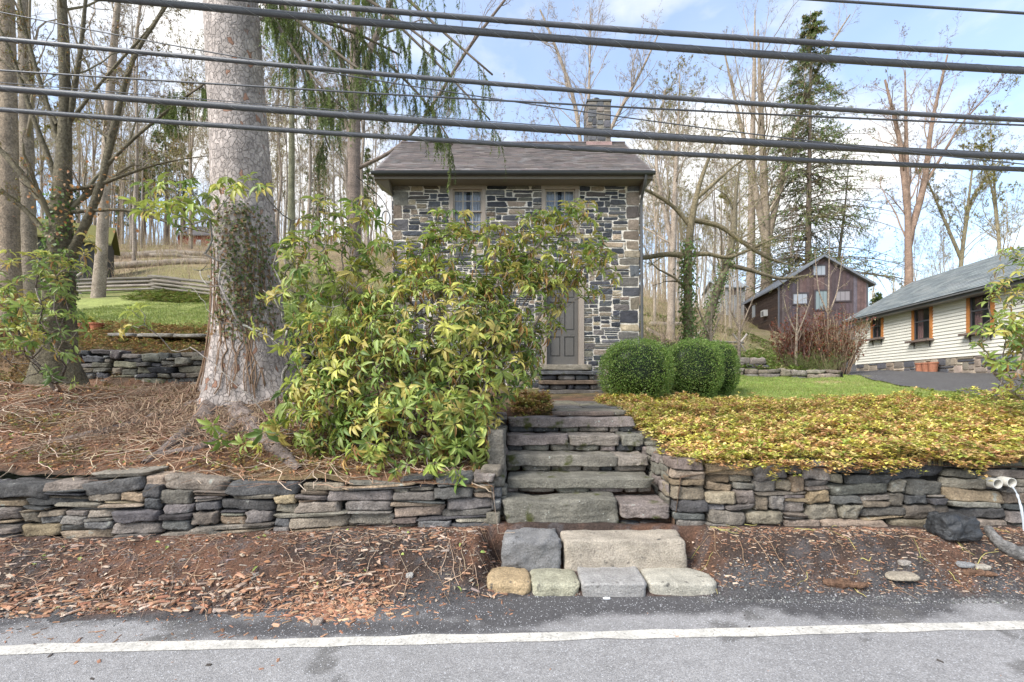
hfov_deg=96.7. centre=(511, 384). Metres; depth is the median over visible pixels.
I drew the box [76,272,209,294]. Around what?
rail fence
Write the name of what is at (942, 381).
driveway
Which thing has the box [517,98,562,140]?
bare tree
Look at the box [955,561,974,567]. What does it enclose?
flat stone
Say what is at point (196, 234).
cottage
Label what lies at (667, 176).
bare tree
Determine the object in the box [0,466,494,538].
stone wall
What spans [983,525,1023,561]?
driftwood log
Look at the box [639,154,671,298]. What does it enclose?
bare tree
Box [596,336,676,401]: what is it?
boxwood
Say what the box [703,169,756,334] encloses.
bare tree
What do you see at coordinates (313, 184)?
bare tree
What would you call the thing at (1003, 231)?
bare tree
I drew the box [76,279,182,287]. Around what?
timber edging
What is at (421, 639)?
road edge line
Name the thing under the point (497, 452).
stone wall
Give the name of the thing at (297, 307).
rhododendron
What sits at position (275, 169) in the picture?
bare tree
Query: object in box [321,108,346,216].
bare tree
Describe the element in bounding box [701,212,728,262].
bare tree
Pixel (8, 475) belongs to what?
ground
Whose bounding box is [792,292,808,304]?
window
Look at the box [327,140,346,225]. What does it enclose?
bare tree
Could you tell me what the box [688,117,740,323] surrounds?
bare tree
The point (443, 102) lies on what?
bare tree
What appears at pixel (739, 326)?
sapling
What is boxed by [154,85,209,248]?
bare tree
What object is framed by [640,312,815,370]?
ground cover
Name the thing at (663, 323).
fallen log
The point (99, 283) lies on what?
bare tree
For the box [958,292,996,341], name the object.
window
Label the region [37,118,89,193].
bare tree
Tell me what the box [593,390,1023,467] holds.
ground cover
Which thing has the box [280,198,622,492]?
rhododendron
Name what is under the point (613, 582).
stone block
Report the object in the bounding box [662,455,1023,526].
stone wall
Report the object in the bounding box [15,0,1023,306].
sky
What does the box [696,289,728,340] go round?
sapling
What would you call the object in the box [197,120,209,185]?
bare tree
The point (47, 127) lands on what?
bare tree
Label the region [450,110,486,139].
bare tree
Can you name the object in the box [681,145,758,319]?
bare tree
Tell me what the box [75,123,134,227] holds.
bare tree
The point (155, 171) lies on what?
bare tree
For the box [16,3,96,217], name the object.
bare tree
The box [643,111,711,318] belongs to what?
bare tree
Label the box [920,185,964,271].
bare tree
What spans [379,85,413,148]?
bare tree
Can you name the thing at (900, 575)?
flat stone
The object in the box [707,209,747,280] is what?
bare tree
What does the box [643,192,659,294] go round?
bare tree
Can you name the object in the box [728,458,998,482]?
ground cover
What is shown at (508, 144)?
overhead cable
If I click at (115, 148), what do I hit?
bare tree
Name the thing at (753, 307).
side window
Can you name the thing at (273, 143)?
bare tree
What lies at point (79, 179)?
bare tree
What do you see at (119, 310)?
grass
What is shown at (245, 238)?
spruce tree
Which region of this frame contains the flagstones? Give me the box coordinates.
[107,333,206,339]
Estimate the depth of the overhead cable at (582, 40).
4.66 m
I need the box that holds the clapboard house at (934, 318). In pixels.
[840,248,1023,376]
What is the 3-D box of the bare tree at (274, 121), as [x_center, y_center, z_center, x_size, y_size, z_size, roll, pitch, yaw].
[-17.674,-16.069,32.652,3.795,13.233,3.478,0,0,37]
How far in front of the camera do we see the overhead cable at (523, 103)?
5.00 m
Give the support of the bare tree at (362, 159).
on the ground at (110, 298)
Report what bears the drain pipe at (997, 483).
attached to the stone wall at (729, 496)
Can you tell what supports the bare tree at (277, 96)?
on the ground at (110, 298)
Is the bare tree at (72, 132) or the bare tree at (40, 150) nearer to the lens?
the bare tree at (40, 150)
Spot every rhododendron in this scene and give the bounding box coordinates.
[0,232,101,391]
[118,172,396,454]
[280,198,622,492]
[967,246,1023,399]
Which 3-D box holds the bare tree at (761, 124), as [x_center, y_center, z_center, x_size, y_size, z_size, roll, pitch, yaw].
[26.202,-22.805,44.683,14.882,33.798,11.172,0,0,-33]
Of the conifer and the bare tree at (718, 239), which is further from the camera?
the bare tree at (718, 239)
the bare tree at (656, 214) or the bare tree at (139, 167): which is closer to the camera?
the bare tree at (656, 214)
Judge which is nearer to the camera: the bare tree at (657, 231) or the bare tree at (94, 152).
the bare tree at (94, 152)
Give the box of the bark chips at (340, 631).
[0,579,513,644]
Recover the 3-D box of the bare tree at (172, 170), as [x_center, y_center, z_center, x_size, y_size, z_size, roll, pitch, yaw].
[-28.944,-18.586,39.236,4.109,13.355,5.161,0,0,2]
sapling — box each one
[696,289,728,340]
[721,275,756,356]
[777,288,811,369]
[809,228,849,365]
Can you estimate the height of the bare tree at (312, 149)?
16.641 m
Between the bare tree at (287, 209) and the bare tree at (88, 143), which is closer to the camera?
the bare tree at (88, 143)
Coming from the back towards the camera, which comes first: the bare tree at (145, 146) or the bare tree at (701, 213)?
the bare tree at (701, 213)
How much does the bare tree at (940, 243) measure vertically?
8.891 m
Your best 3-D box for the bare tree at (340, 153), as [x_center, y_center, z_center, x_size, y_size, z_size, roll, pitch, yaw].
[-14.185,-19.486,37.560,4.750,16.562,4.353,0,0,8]
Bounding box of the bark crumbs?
[0,524,1023,618]
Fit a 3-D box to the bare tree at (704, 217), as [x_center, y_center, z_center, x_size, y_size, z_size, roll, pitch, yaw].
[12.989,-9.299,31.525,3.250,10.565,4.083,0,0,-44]
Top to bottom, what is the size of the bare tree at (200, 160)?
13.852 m
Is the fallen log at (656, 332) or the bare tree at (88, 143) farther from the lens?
the bare tree at (88, 143)
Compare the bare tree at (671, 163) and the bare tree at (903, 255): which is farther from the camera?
the bare tree at (903, 255)
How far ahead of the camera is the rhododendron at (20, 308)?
5.83 m
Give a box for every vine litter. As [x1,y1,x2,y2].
[0,373,531,533]
[0,379,379,459]
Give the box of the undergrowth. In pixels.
[40,228,757,354]
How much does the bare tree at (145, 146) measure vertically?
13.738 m
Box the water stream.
[1011,486,1023,530]
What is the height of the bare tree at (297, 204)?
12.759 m
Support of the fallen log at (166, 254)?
on the ground at (110, 298)
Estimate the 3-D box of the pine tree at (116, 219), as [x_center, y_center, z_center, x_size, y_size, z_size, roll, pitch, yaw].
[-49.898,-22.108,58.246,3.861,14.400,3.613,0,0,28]
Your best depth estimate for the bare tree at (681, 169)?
42.08 m
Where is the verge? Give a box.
[0,520,1023,622]
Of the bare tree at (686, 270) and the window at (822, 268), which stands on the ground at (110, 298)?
the bare tree at (686, 270)
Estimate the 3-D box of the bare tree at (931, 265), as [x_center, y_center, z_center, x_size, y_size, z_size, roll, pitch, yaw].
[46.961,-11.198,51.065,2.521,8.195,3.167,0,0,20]
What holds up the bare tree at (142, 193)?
on the ground at (110, 298)
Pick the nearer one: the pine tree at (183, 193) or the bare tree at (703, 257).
the bare tree at (703, 257)
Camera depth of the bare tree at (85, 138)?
34.47 m
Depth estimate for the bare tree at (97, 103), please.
27.50 m
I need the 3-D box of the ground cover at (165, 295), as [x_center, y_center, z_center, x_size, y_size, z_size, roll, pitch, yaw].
[-8.797,-3.075,17.298,10.571,1.703,2.416,0,0,0]
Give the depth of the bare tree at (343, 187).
38.73 m
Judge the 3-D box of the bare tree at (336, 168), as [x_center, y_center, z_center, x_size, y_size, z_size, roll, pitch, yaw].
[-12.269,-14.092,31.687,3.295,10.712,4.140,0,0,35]
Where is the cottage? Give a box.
[173,227,209,245]
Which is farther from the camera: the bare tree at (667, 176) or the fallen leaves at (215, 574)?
the bare tree at (667, 176)
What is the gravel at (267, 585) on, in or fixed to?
on the verge
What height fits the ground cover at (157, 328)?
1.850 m
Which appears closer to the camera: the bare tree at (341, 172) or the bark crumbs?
the bark crumbs
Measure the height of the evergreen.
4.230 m
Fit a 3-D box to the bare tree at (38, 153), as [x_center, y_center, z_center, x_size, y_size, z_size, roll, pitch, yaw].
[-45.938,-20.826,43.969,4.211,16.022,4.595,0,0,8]
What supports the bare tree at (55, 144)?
on the ground at (110, 298)
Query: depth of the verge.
3.78 m
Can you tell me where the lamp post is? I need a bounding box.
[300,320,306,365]
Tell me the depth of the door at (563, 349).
11.80 m
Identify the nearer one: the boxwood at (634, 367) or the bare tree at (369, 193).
the boxwood at (634, 367)
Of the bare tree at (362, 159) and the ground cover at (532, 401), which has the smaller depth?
the ground cover at (532, 401)
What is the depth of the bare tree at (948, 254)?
49.34 m
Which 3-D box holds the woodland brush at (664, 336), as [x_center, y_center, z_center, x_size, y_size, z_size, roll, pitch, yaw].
[6.792,-2.321,20.045,4.334,1.392,2.488,0,0,0]
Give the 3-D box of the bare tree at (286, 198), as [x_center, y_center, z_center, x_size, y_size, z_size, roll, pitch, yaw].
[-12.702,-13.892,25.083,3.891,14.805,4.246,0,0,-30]
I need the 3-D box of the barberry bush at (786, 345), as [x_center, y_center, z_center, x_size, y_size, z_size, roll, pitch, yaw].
[10.755,-1.733,16.947,2.572,2.682,1.760,0,0,0]
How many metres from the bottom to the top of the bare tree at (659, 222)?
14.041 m
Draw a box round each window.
[448,185,485,233]
[541,185,579,233]
[752,305,754,317]
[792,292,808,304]
[812,264,826,276]
[814,289,827,310]
[834,289,851,301]
[867,318,884,345]
[904,306,934,348]
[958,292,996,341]
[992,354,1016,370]
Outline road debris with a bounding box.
[16,611,1000,681]
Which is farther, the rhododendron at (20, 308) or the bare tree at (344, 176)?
the bare tree at (344, 176)
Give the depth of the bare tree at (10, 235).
10.90 m
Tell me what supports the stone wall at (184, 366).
on the ground at (110, 298)
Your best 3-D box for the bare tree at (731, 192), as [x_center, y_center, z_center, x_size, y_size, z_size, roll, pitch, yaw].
[13.816,-10.691,28.456,4.216,14.876,5.379,0,0,-37]
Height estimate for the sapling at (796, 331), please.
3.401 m
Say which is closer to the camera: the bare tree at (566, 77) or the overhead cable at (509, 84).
the overhead cable at (509, 84)
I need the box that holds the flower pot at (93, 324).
[77,315,104,331]
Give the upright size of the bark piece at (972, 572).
0.068 m
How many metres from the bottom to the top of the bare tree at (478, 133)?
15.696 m
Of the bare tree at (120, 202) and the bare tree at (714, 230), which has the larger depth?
the bare tree at (120, 202)
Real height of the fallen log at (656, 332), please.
0.744 m
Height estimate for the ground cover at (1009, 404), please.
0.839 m
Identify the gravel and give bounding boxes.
[1,536,694,628]
[702,554,1023,603]
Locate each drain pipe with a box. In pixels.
[974,475,1002,488]
[991,476,1016,487]
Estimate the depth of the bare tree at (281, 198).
52.81 m
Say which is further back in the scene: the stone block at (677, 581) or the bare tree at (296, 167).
the bare tree at (296, 167)
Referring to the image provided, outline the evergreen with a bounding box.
[869,292,882,304]
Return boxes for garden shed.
[37,218,119,286]
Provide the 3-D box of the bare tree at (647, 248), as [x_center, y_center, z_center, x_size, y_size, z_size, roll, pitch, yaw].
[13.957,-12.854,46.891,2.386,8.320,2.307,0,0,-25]
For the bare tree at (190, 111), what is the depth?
33.69 m
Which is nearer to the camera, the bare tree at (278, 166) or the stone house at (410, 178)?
the stone house at (410, 178)
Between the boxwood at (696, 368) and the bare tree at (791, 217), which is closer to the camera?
the boxwood at (696, 368)
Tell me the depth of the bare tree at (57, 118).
34.52 m
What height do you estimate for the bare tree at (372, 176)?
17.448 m
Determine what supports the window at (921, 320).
in the clapboard house at (934, 318)
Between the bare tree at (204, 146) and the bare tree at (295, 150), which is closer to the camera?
the bare tree at (295, 150)
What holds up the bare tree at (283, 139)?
on the ground at (110, 298)
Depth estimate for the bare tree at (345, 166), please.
25.65 m
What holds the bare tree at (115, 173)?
on the ground at (110, 298)
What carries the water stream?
on the verge
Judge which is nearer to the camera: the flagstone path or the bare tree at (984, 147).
the flagstone path
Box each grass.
[29,299,389,350]
[640,332,803,369]
[663,367,995,401]
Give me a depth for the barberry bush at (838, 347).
16.33 m
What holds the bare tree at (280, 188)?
on the ground at (110, 298)
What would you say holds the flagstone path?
on the ground at (110, 298)
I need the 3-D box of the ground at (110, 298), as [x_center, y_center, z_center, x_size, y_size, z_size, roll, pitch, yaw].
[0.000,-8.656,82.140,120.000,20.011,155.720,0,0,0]
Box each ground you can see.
[0,244,1023,523]
[0,471,93,478]
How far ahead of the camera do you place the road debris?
2.76 m
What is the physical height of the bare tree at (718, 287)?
9.458 m
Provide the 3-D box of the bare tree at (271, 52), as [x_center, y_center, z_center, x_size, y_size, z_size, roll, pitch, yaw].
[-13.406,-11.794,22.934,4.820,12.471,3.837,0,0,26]
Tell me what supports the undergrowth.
on the ground at (110, 298)
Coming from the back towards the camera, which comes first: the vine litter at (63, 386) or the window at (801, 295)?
the window at (801, 295)
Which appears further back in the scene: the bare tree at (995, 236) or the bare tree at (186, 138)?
the bare tree at (995, 236)
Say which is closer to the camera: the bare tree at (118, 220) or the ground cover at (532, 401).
the ground cover at (532, 401)
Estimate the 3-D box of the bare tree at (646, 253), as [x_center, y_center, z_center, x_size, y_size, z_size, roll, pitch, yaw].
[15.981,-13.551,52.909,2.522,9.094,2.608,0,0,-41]
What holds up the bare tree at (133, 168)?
on the ground at (110, 298)
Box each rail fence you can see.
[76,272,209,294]
[696,330,747,351]
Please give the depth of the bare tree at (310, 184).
23.37 m
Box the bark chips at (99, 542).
[0,523,508,618]
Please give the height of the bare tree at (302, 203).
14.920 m
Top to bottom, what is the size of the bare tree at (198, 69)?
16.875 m
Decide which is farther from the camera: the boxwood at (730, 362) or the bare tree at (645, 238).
the bare tree at (645, 238)
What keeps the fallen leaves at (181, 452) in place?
on the ground at (110, 298)
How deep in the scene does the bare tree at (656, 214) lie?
27.02 m
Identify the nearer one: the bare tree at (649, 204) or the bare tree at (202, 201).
the bare tree at (649, 204)
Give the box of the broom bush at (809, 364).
[775,348,846,369]
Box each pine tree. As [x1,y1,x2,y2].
[110,160,140,241]
[121,136,162,241]
[143,111,182,244]
[168,138,197,230]
[303,140,337,240]
[361,147,382,227]
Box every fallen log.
[114,249,209,258]
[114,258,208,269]
[149,253,209,258]
[645,327,681,339]
[649,321,682,326]
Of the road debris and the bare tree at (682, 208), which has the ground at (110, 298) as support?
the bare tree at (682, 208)
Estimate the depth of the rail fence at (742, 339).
22.41 m
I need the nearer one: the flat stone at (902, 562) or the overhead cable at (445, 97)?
the flat stone at (902, 562)
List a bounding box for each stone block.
[487,567,531,594]
[501,527,561,571]
[530,568,579,595]
[560,529,686,571]
[577,566,646,596]
[640,567,716,595]
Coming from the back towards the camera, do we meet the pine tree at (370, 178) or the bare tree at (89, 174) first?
the bare tree at (89, 174)
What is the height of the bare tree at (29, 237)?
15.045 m
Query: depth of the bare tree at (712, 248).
43.06 m
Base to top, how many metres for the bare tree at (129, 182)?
17.483 m
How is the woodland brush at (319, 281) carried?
on the ground at (110, 298)
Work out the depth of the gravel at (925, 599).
3.61 m
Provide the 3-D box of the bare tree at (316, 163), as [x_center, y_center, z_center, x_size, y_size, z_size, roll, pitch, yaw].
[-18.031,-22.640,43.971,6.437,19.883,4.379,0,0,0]
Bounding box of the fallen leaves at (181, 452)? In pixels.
[0,383,496,484]
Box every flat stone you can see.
[313,617,323,625]
[406,572,412,578]
[885,571,919,580]
[897,559,910,565]
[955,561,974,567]
[974,563,991,570]
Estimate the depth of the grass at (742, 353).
21.82 m
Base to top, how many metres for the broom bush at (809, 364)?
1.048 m
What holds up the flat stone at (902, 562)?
on the verge
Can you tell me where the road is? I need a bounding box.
[0,595,1023,681]
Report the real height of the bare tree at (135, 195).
18.993 m
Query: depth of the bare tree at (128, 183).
50.93 m
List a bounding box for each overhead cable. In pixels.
[0,12,1023,164]
[0,36,1023,122]
[0,69,1023,125]
[0,82,1023,153]
[0,85,1023,160]
[0,107,1023,171]
[94,0,1023,74]
[229,0,1023,57]
[806,0,1023,14]
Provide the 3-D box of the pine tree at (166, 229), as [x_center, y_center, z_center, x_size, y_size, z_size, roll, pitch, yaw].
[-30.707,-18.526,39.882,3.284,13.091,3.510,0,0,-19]
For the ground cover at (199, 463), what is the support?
on the ground at (110, 298)
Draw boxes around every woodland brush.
[279,259,384,304]
[639,319,702,345]
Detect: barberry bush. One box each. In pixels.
[769,304,833,369]
[790,302,876,374]
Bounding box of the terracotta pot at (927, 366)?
[914,362,938,371]
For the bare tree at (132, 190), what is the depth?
47.51 m
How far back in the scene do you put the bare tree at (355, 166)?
18.86 m
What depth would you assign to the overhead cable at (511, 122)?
4.92 m
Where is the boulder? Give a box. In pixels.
[923,511,983,541]
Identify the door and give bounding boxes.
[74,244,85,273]
[547,282,577,363]
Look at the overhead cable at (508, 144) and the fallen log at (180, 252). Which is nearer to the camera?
the overhead cable at (508, 144)
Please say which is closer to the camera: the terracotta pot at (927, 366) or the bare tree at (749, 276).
the terracotta pot at (927, 366)
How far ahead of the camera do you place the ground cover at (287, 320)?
12.01 m
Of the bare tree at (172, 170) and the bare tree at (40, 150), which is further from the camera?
the bare tree at (172, 170)
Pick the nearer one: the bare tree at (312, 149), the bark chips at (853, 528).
the bark chips at (853, 528)
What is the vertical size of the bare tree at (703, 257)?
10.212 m
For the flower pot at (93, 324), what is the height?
0.405 m
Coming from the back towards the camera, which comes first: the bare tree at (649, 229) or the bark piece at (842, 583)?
the bare tree at (649, 229)
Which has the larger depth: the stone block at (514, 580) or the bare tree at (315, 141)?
the bare tree at (315, 141)
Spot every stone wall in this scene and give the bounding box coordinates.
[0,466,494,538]
[79,349,312,386]
[481,428,505,523]
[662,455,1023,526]
[736,368,842,377]
[738,357,768,369]
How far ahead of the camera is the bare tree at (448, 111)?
36.43 m
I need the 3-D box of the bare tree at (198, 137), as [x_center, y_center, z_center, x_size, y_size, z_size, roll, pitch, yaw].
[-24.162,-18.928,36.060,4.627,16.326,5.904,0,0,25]
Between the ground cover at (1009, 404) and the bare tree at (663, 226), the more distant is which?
the bare tree at (663, 226)
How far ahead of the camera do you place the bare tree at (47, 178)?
52.88 m
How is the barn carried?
on the ground at (110, 298)
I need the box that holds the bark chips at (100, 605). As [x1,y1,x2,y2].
[0,568,390,618]
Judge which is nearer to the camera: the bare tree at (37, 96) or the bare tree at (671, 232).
the bare tree at (671, 232)
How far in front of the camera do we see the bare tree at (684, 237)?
38.99 m
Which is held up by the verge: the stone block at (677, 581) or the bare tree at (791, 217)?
the stone block at (677, 581)
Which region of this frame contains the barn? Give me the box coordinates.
[739,254,875,340]
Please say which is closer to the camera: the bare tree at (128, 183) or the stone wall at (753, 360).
the stone wall at (753, 360)
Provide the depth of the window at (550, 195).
11.75 m
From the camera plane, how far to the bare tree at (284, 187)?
57.66 m
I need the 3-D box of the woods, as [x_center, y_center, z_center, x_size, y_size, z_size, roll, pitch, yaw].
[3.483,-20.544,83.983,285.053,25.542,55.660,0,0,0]
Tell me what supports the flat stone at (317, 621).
on the road
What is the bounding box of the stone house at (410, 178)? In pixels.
[356,97,655,388]
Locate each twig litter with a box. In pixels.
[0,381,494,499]
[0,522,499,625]
[688,524,1009,597]
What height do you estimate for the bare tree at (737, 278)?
16.765 m
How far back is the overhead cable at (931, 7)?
5.23 m
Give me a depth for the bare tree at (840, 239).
43.92 m
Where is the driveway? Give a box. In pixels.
[840,359,1023,396]
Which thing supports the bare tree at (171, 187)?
on the ground at (110, 298)
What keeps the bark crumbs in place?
on the verge
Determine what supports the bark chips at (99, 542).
on the verge
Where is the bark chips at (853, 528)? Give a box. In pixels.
[687,526,1023,594]
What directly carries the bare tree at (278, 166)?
on the ground at (110, 298)
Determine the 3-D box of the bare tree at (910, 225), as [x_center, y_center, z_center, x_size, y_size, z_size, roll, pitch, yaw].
[27.708,-13.133,30.527,10.221,22.080,4.856,0,0,0]
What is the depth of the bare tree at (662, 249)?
59.14 m
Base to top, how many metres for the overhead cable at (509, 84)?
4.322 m
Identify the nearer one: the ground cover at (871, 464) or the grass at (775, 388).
the ground cover at (871, 464)
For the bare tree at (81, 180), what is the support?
on the ground at (110, 298)
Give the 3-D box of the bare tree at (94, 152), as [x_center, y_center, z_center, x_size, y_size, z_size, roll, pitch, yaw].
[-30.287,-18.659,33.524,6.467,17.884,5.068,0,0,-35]
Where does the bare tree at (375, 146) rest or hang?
on the ground at (110, 298)
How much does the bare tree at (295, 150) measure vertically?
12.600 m
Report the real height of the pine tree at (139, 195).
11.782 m
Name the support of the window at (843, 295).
in the barn
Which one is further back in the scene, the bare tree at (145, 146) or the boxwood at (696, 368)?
the bare tree at (145, 146)
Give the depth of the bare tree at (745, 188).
39.46 m
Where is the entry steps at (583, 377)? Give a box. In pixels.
[537,364,603,393]
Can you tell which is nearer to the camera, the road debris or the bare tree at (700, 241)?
the road debris
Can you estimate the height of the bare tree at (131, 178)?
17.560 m
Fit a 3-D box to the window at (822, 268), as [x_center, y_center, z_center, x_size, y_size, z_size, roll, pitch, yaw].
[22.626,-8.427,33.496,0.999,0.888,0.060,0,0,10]
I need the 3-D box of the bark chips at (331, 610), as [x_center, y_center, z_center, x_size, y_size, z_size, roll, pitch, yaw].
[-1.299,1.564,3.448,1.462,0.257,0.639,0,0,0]
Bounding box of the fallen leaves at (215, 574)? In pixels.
[0,527,484,612]
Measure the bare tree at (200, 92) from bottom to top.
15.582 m
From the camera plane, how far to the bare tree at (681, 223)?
36.72 m
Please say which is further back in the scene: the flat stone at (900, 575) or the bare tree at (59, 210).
the bare tree at (59, 210)
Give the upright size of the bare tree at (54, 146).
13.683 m
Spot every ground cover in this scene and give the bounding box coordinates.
[0,315,394,382]
[1,371,492,475]
[121,288,391,308]
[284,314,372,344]
[509,389,554,432]
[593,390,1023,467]
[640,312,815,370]
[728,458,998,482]
[887,385,1023,412]
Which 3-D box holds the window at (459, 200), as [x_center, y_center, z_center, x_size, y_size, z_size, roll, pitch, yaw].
[-1.144,-4.500,11.845,0.986,1.240,0.430,0,0,0]
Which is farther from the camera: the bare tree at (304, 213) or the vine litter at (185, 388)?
the bare tree at (304, 213)
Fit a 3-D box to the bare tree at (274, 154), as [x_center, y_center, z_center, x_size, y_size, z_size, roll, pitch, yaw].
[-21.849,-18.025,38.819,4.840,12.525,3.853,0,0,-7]
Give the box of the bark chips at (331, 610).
[231,564,430,628]
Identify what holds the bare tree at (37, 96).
on the ground at (110, 298)
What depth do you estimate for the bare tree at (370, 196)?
54.20 m
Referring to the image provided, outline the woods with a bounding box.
[37,173,970,308]
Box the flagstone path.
[546,400,625,415]
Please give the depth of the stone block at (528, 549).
3.94 m
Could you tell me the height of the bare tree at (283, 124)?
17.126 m
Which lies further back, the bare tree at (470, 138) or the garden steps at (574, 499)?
the bare tree at (470, 138)
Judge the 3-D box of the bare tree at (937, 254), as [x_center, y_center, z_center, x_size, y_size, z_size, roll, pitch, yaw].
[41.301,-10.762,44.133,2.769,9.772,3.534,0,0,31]
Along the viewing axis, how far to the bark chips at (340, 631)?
3.23 m
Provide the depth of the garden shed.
20.77 m
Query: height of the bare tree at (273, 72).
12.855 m
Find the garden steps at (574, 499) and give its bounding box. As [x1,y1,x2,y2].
[493,412,669,523]
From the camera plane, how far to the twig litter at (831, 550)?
3.90 m
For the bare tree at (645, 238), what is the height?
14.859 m
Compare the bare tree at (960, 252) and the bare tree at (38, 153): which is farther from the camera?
the bare tree at (38, 153)
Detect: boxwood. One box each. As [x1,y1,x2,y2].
[287,315,330,366]
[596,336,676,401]
[665,335,724,398]
[709,339,741,395]
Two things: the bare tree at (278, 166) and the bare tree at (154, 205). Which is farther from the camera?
the bare tree at (154, 205)
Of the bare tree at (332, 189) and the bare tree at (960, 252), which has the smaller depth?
the bare tree at (960, 252)
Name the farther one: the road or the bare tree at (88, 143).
the bare tree at (88, 143)
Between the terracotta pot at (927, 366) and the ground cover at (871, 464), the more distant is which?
the terracotta pot at (927, 366)
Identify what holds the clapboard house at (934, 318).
on the ground at (110, 298)
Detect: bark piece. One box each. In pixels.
[822,578,868,588]
[962,569,997,576]
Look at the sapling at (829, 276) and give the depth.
16.49 m
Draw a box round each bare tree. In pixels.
[0,0,32,322]
[0,0,209,385]
[15,0,70,313]
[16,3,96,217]
[17,51,58,181]
[18,77,50,175]
[18,98,50,163]
[18,98,55,216]
[34,0,154,225]
[34,99,79,188]
[35,21,120,222]
[35,76,90,178]
[35,106,85,187]
[36,153,53,198]
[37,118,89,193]
[39,87,97,184]
[43,53,129,208]
[48,58,102,208]
[54,0,165,297]
[71,2,190,260]
[73,102,139,227]
[73,140,100,214]
[73,150,116,224]
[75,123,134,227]
[76,67,164,243]
[79,37,145,227]
[80,2,163,249]
[95,135,139,241]
[102,34,188,247]
[112,153,143,243]
[113,122,159,241]
[113,132,139,219]
[114,183,128,233]
[115,106,134,218]
[116,140,150,239]
[123,92,183,244]
[124,104,161,244]
[127,151,161,239]
[128,134,174,241]
[128,157,155,244]
[132,59,205,178]
[133,89,200,240]
[144,127,195,244]
[145,134,173,226]
[148,0,208,248]
[150,105,199,246]
[150,124,193,248]
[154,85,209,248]
[175,52,209,180]
[176,28,265,192]
[178,27,208,141]
[179,127,208,207]
[193,189,207,226]
[194,93,208,191]
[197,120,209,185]
[198,64,276,183]
[200,3,302,141]
[201,47,288,145]
[260,0,315,263]
[260,6,324,268]
[261,6,337,249]
[263,44,300,150]
[264,76,288,150]
[265,0,347,270]
[265,60,308,185]
[265,67,316,247]
[268,98,304,241]
[268,105,281,158]
[269,134,312,204]
[271,96,312,228]
[271,114,288,173]
[271,146,303,236]
[271,151,284,202]
[272,146,296,238]
[274,0,382,197]
[280,177,315,243]
[280,190,301,235]
[284,60,341,245]
[285,135,327,238]
[294,0,510,293]
[295,59,342,245]
[295,116,335,246]
[295,187,312,243]
[296,92,345,243]
[297,48,348,247]
[301,169,332,218]
[308,43,346,240]
[312,0,396,272]
[312,92,367,248]
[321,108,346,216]
[324,129,361,201]
[325,137,344,242]
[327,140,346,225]
[328,125,361,241]
[360,91,394,240]
[360,101,396,241]
[361,152,380,244]
[363,180,375,226]
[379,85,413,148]
[416,57,465,136]
[427,73,460,130]
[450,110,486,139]
[468,73,516,140]
[511,0,662,140]
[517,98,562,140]
[625,51,729,340]
[629,94,707,303]
[633,52,699,320]
[637,128,695,307]
[639,114,791,347]
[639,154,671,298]
[639,197,655,291]
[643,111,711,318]
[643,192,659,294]
[643,200,663,298]
[643,223,657,296]
[643,232,661,279]
[646,209,669,301]
[648,104,718,249]
[651,175,693,309]
[652,219,676,279]
[657,168,701,306]
[676,179,733,313]
[676,184,721,319]
[678,160,724,304]
[678,210,702,311]
[679,88,791,327]
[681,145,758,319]
[687,133,815,343]
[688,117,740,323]
[690,97,793,327]
[693,209,716,287]
[696,220,722,303]
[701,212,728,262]
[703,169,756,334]
[704,0,868,290]
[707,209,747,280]
[713,174,770,318]
[724,0,805,300]
[777,191,810,272]
[825,144,898,260]
[837,12,1014,285]
[852,208,887,291]
[888,215,937,280]
[888,235,921,284]
[913,74,1023,257]
[916,110,1022,266]
[917,230,958,277]
[919,248,949,276]
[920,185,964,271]
[923,234,955,274]
[927,234,977,269]
[978,210,1015,259]
[981,183,1023,256]
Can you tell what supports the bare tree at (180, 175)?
on the ground at (110, 298)
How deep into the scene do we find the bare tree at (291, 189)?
23.89 m
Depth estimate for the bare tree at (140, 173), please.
39.28 m
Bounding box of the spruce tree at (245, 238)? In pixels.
[48,0,506,469]
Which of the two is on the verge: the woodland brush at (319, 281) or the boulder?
the boulder
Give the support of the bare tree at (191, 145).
on the ground at (110, 298)
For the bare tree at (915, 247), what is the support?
on the ground at (110, 298)
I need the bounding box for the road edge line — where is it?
[0,621,1023,654]
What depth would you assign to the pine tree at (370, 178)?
43.84 m
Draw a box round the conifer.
[732,10,923,303]
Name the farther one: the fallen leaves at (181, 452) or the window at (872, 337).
the window at (872, 337)
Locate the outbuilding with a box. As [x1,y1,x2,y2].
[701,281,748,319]
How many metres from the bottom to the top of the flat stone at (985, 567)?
0.048 m
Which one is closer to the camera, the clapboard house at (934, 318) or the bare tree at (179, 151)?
the clapboard house at (934, 318)
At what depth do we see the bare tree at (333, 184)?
29.09 m
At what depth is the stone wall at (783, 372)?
14.44 m
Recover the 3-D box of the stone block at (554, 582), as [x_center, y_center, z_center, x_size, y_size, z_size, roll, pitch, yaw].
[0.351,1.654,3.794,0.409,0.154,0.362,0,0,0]
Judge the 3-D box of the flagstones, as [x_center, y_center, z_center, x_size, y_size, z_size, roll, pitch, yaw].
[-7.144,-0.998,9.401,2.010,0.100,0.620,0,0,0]

